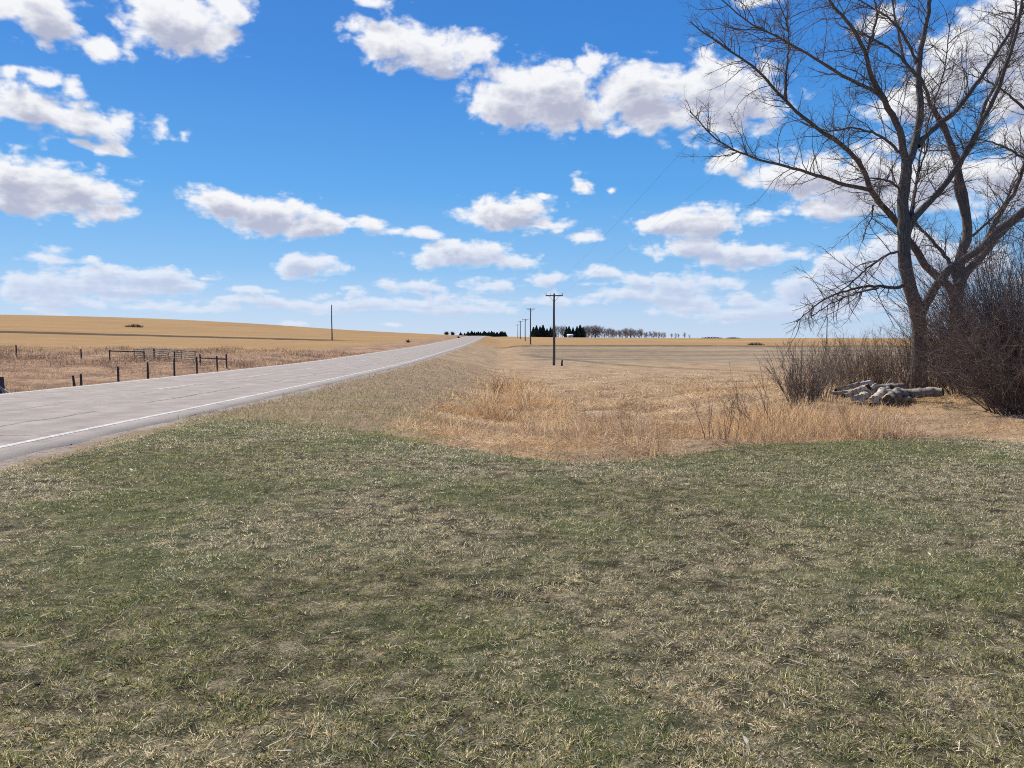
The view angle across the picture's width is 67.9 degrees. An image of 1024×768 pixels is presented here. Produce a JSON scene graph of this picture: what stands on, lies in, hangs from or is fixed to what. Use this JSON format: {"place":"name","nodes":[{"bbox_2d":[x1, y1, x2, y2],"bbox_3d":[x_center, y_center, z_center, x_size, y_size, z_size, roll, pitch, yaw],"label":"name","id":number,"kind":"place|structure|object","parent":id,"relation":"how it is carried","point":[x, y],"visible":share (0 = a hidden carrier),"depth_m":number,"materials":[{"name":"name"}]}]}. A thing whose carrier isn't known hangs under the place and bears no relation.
{"place":"outdoors","nodes":[
{"label":"outdoors","id":0,"kind":"place"},
{"bbox_2d":[0,336,484,460],"bbox_3d":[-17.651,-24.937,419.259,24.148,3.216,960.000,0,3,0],"label":"road","id":1,"kind":"structure","parent":0,"point":[33,421],"depth_m":21.22,"materials":[{"name":"grey asphalt"}]},
{"bbox_2d":[177,357,496,444],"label":"verge grass","id":2,"kind":"structure","parent":0,"point":[405,393],"depth_m":19.58,"materials":[{"name":"beige plant"}]},
{"bbox_2d":[0,315,1023,767],"bbox_3d":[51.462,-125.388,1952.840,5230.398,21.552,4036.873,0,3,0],"label":"ground","id":3,"kind":"structure","parent":0,"point":[618,357],"depth_m":5.38,"materials":[{"name":"green plant"}]},
{"bbox_2d":[0,377,5,393],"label":"broken post","id":4,"kind":"object","parent":3,"relation":"on","point":[2,382],"visible":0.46,"depth_m":33.01,"materials":[{"name":"wood"}]},
{"bbox_2d":[8,356,217,390],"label":"roadside fence","id":5,"kind":"object","parent":3,"relation":"on","point":[118,374],"visible":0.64,"depth_m":42.10,"materials":[{"name":"metal"}]},
{"bbox_2d":[2,345,226,367],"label":"field fence","id":6,"kind":"object","parent":3,"relation":"on","point":[199,361],"visible":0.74,"depth_m":59.89,"materials":[{"name":"metal"}]},
{"bbox_2d":[124,324,143,326],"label":"field brush","id":7,"kind":"object","parent":3,"relation":"on","point":[132,325],"visible":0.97,"depth_m":283.66,"materials":[{"name":"black plant"}]},
{"bbox_2d":[134,348,153,356],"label":"pipe gate","id":8,"kind":"structure","parent":3,"relation":"on","point":[147,350],"depth_m":61.43,"materials":[{"name":"grey metal"}]},
{"bbox_2d":[154,348,195,360],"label":"pipe gate","id":9,"kind":"structure","parent":3,"relation":"on","point":[181,354],"depth_m":60.88,"materials":[{"name":"grey metal"}]},
{"bbox_2d":[0,343,373,393],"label":"pasture grass","id":10,"kind":"structure","parent":3,"relation":"on","point":[136,358],"depth_m":59.73,"materials":[{"name":"beige plant"}]},
{"bbox_2d":[331,304,332,339],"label":"utility pole","id":11,"kind":"object","parent":3,"relation":"on","point":[331,324],"visible":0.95,"depth_m":194.35,"materials":[{"name":"brown wood"}]},
{"bbox_2d":[487,377,515,393],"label":"dry weed","id":12,"kind":"object","parent":3,"relation":"on","point":[497,384],"visible":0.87,"depth_m":40.16,"materials":[{"name":"beige plant"}]},
{"bbox_2d":[5,449,1016,767],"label":"dead leaves","id":13,"kind":"object","parent":3,"relation":"on","point":[467,713],"visible":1,"depth_m":3.90,"materials":[{"name":"brown plant"}]},
{"bbox_2d":[0,415,1023,767],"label":"lawn grass","id":14,"kind":"structure","parent":3,"relation":"on","point":[12,759],"depth_m":4.57,"materials":[{"name":"green plant"}]},
{"bbox_2d":[4,447,1023,767],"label":"loose straw","id":15,"kind":"object","parent":3,"relation":"on","point":[460,627],"visible":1,"depth_m":3.80,"materials":[{"name":"beige plant"}]},
{"bbox_2d":[530,308,530,344],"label":"utility pole","id":16,"kind":"object","parent":3,"relation":"on","point":[530,326],"visible":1,"depth_m":189.34,"materials":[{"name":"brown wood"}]},
{"bbox_2d":[532,325,539,336],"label":"spruce tree","id":17,"kind":"object","parent":3,"relation":"on","point":[536,333],"visible":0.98,"depth_m":640.60,"materials":[{"name":"green plant"}]},
{"bbox_2d":[538,326,543,336],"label":"spruce tree","id":18,"kind":"object","parent":3,"relation":"on","point":[540,331],"visible":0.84,"depth_m":645.49,"materials":[{"name":"green plant"}]},
{"bbox_2d":[541,325,546,336],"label":"spruce tree","id":19,"kind":"object","parent":3,"relation":"on","point":[544,331],"visible":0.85,"depth_m":650.71,"materials":[{"name":"green plant"}]},
{"bbox_2d":[546,293,562,365],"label":"utility pole","id":20,"kind":"object","parent":3,"relation":"on","point":[554,295],"visible":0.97,"depth_m":94.60,"materials":[{"name":"brown wood"}]},
{"bbox_2d":[561,1,816,279],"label":"overhead wire","id":21,"kind":"object","parent":20,"relation":"attached to","point":[722,106],"visible":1,"depth_m":19.28,"materials":[{"name":"black metal"}]},
{"bbox_2d":[528,2,923,318],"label":"overhead wire","id":22,"kind":"object","parent":20,"relation":"attached to","point":[795,109],"visible":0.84,"depth_m":19.17,"materials":[{"name":"black metal"}]},
{"bbox_2d":[565,326,571,336],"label":"spruce tree","id":23,"kind":"object","parent":3,"relation":"on","point":[568,331],"visible":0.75,"depth_m":638.79,"materials":[{"name":"green plant"}]},
{"bbox_2d":[575,326,580,337],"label":"spruce tree","id":24,"kind":"object","parent":3,"relation":"on","point":[578,333],"visible":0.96,"depth_m":650.71,"materials":[{"name":"green plant"}]},
{"bbox_2d":[580,327,586,337],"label":"spruce tree","id":25,"kind":"object","parent":3,"relation":"on","point":[583,334],"visible":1,"depth_m":653.33,"materials":[{"name":"green plant"}]},
{"bbox_2d":[599,326,605,335],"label":"bare tree","id":26,"kind":"object","parent":3,"relation":"on","point":[601,330],"visible":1,"depth_m":660.37,"materials":[{"name":"grey plant"}]},
{"bbox_2d":[380,367,1023,462],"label":"ditch grass","id":27,"kind":"structure","parent":3,"relation":"on","point":[820,429],"depth_m":15.77,"materials":[{"name":"beige plant"}]},
{"bbox_2d":[831,390,847,394],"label":"log","id":28,"kind":"object","parent":27,"relation":"on","point":[839,392],"visible":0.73,"depth_m":19.51,"materials":[{"name":"grey wood"}]},
{"bbox_2d":[835,382,859,390],"bbox_3d":[8.797,0.084,19.939,0.729,0.274,0.161,-1,4,-18],"label":"log","id":29,"kind":"object","parent":27,"relation":"on","point":[853,386],"visible":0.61,"depth_m":19.91,"materials":[{"name":"grey wood"}]},
{"bbox_2d":[859,380,872,385],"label":"log","id":30,"kind":"object","parent":29,"relation":"on","point":[869,382],"visible":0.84,"depth_m":20.04,"materials":[{"name":"grey wood"}]},
{"bbox_2d":[689,385,744,440],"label":"dry weed","id":31,"kind":"object","parent":3,"relation":"on","point":[731,407],"visible":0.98,"depth_m":12.32,"materials":[{"name":"brown plant"}]},
{"bbox_2d":[723,393,752,412],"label":"dry weed","id":32,"kind":"object","parent":3,"relation":"on","point":[734,400],"visible":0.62,"depth_m":19.08,"materials":[{"name":"brown plant"}]},
{"bbox_2d":[705,363,771,432],"bbox_3d":[4.453,0.280,14.412,2.106,1.579,1.252,-2,4,-35],"label":"dry weed","id":33,"kind":"object","parent":3,"relation":"on","point":[746,403],"visible":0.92,"depth_m":14.34,"materials":[{"name":"brown plant"}]},
{"bbox_2d":[743,375,801,424],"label":"dry weed","id":34,"kind":"object","parent":3,"relation":"on","point":[773,398],"visible":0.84,"depth_m":15.16,"materials":[{"name":"brown plant"}]},
{"bbox_2d":[753,337,865,409],"bbox_3d":[7.050,-0.261,18.218,2.446,1.963,2.415,0,3,0],"label":"upright shrub","id":35,"kind":"object","parent":3,"relation":"on","point":[792,385],"visible":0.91,"depth_m":18.05,"materials":[{"name":"brown plant"}]},
{"bbox_2d":[789,334,879,401],"bbox_3d":[8.194,-0.402,19.488,2.059,1.872,2.422,0,3,0],"label":"upright shrub","id":36,"kind":"object","parent":3,"relation":"on","point":[832,383],"visible":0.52,"depth_m":19.45,"materials":[{"name":"brown plant"}]},
{"bbox_2d":[793,338,883,385],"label":"brush clump","id":37,"kind":"object","parent":3,"relation":"on","point":[833,363],"visible":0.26,"depth_m":27.19,"materials":[{"name":"brown plant"}]},
{"bbox_2d":[841,392,853,397],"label":"log","id":38,"kind":"object","parent":3,"relation":"on","point":[848,394],"visible":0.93,"depth_m":19.30,"materials":[{"name":"grey wood"}]},
{"bbox_2d":[675,0,1023,381],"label":"bare tree","id":39,"kind":"object","parent":3,"relation":"on","point":[893,218],"visible":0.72,"depth_m":24.89,"materials":[{"name":"grey plant"}]},
{"bbox_2d":[798,330,903,387],"bbox_3d":[11.492,-0.888,25.857,3.082,2.236,3.218,0,3,0],"label":"brush clump","id":40,"kind":"object","parent":3,"relation":"on","point":[845,375],"visible":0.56,"depth_m":25.68,"materials":[{"name":"brown plant"}]},
{"bbox_2d":[684,0,1023,388],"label":"bare tree","id":41,"kind":"object","parent":3,"relation":"on","point":[907,218],"visible":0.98,"depth_m":22.98,"materials":[{"name":"grey plant"}]},
{"bbox_2d":[850,394,857,401],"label":"log","id":42,"kind":"object","parent":3,"relation":"on","point":[853,397],"visible":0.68,"depth_m":19.07,"materials":[{"name":"grey wood"}]},
{"bbox_2d":[857,391,869,401],"bbox_3d":[8.902,0.300,19.227,0.238,0.280,0.621,3,4,37],"label":"log","id":43,"kind":"object","parent":3,"relation":"on","point":[863,396],"visible":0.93,"depth_m":19.05,"materials":[{"name":"grey wood"}]},
{"bbox_2d":[848,384,871,395],"bbox_3d":[8.893,0.168,19.463,0.200,0.361,0.615,-2,4,-31],"label":"log","id":44,"kind":"object","parent":43,"relation":"on","point":[861,388],"visible":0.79,"depth_m":19.31,"materials":[{"name":"grey wood"}]},
{"bbox_2d":[869,389,875,396],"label":"log","id":45,"kind":"object","parent":43,"relation":"on","point":[872,392],"visible":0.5,"depth_m":19.42,"materials":[{"name":"grey wood"}]},
{"bbox_2d":[822,327,909,385],"bbox_3d":[12.233,-0.907,25.470,3.092,2.316,2.916,-1,4,-22],"label":"brush clump","id":46,"kind":"object","parent":3,"relation":"on","point":[879,366],"visible":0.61,"depth_m":25.32,"materials":[{"name":"brown plant"}]},
{"bbox_2d":[870,387,886,402],"bbox_3d":[9.301,0.279,19.276,0.249,0.359,1.129,3,4,36],"label":"log","id":47,"kind":"object","parent":3,"relation":"on","point":[879,393],"visible":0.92,"depth_m":18.95,"materials":[{"name":"grey wood"}]},
{"bbox_2d":[875,432,898,439],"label":"grass tuft","id":48,"kind":"object","parent":3,"relation":"on","point":[883,436],"visible":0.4,"depth_m":12.99,"materials":[{"name":"beige plant"}]},
{"bbox_2d":[851,323,929,383],"bbox_3d":[12.501,-0.874,25.007,3.289,2.278,3.172,0,3,0],"label":"brush clump","id":49,"kind":"object","parent":3,"relation":"on","point":[876,379],"visible":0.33,"depth_m":25.03,"materials":[{"name":"brown plant"}]},
{"bbox_2d":[881,387,903,406],"bbox_3d":[9.590,0.322,19.102,0.348,0.451,1.332,3,4,39],"label":"log","id":50,"kind":"object","parent":3,"relation":"on","point":[894,395],"visible":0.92,"depth_m":18.73,"materials":[{"name":"grey wood"}]},
{"bbox_2d":[884,388,909,396],"bbox_3d":[9.802,0.263,19.501,0.683,0.342,0.282,1,4,17],"label":"log","id":51,"kind":"object","parent":3,"relation":"on","point":[906,393],"visible":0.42,"depth_m":19.34,"materials":[{"name":"grey wood"}]},
{"bbox_2d":[890,383,906,388],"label":"log","id":52,"kind":"object","parent":51,"relation":"on","point":[900,385],"visible":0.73,"depth_m":19.79,"materials":[{"name":"grey wood"}]},
{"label":"log","id":53,"kind":"object","parent":51,"relation":"on","visible":0},
{"bbox_2d":[874,383,893,391],"bbox_3d":[9.638,0.109,19.784,0.661,0.288,0.194,-1,4,-10],"label":"log","id":54,"kind":"object","parent":53,"relation":"on","point":[877,387],"visible":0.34,"depth_m":19.73,"materials":[{"name":"grey wood"}]},
{"bbox_2d":[860,340,948,388],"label":"brush clump","id":55,"kind":"object","parent":3,"relation":"on","point":[901,378],"visible":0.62,"depth_m":22.16,"materials":[{"name":"brown plant"}]},
{"bbox_2d":[899,396,912,401],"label":"log","id":56,"kind":"object","parent":3,"relation":"on","point":[909,398],"visible":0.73,"depth_m":19.18,"materials":[{"name":"grey wood"}]},
{"bbox_2d":[883,309,959,387],"bbox_3d":[13.378,-1.195,24.455,3.605,2.962,3.972,0,3,0],"label":"brush clump","id":57,"kind":"object","parent":3,"relation":"on","point":[908,348],"visible":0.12,"depth_m":24.50,"materials":[{"name":"brown plant"}]},
{"bbox_2d":[907,387,943,397],"bbox_3d":[10.500,0.224,19.358,0.892,0.320,0.272,3,4,38],"label":"log","id":58,"kind":"object","parent":3,"relation":"on","point":[929,392],"visible":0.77,"depth_m":19.24,"materials":[{"name":"grey wood"}]},
{"bbox_2d":[864,291,990,388],"bbox_3d":[14.025,-1.479,23.782,5.266,3.515,5.027,1,4,17],"label":"dark thicket","id":59,"kind":"object","parent":3,"relation":"on","point":[927,344],"visible":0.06,"depth_m":24.45,"materials":[{"name":"brown plant"}]},
{"bbox_2d":[852,242,1023,397],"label":"dark thicket","id":60,"kind":"object","parent":3,"relation":"on","point":[938,352],"visible":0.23,"depth_m":20.90,"materials":[{"name":"brown plant"}]},
{"bbox_2d":[861,194,1023,404],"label":"dark thicket","id":61,"kind":"object","parent":3,"relation":"on","point":[991,284],"visible":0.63,"depth_m":18.12,"materials":[{"name":"brown plant"}]},
{"bbox_2d":[882,269,1023,414],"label":"dark thicket","id":62,"kind":"object","parent":3,"relation":"on","point":[986,390],"visible":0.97,"depth_m":16.45,"materials":[{"name":"brown plant"}]},
{"bbox_2d":[891,201,1023,377],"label":"dark thicket","id":63,"kind":"object","parent":3,"relation":"on","point":[976,293],"visible":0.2,"depth_m":19.44,"materials":[{"name":"brown plant"}]},
{"bbox_2d":[0,0,1023,337],"label":"sky","id":64,"kind":"structure","parent":0,"point":[399,166],"materials":[{"name":"blue"}]}
]}

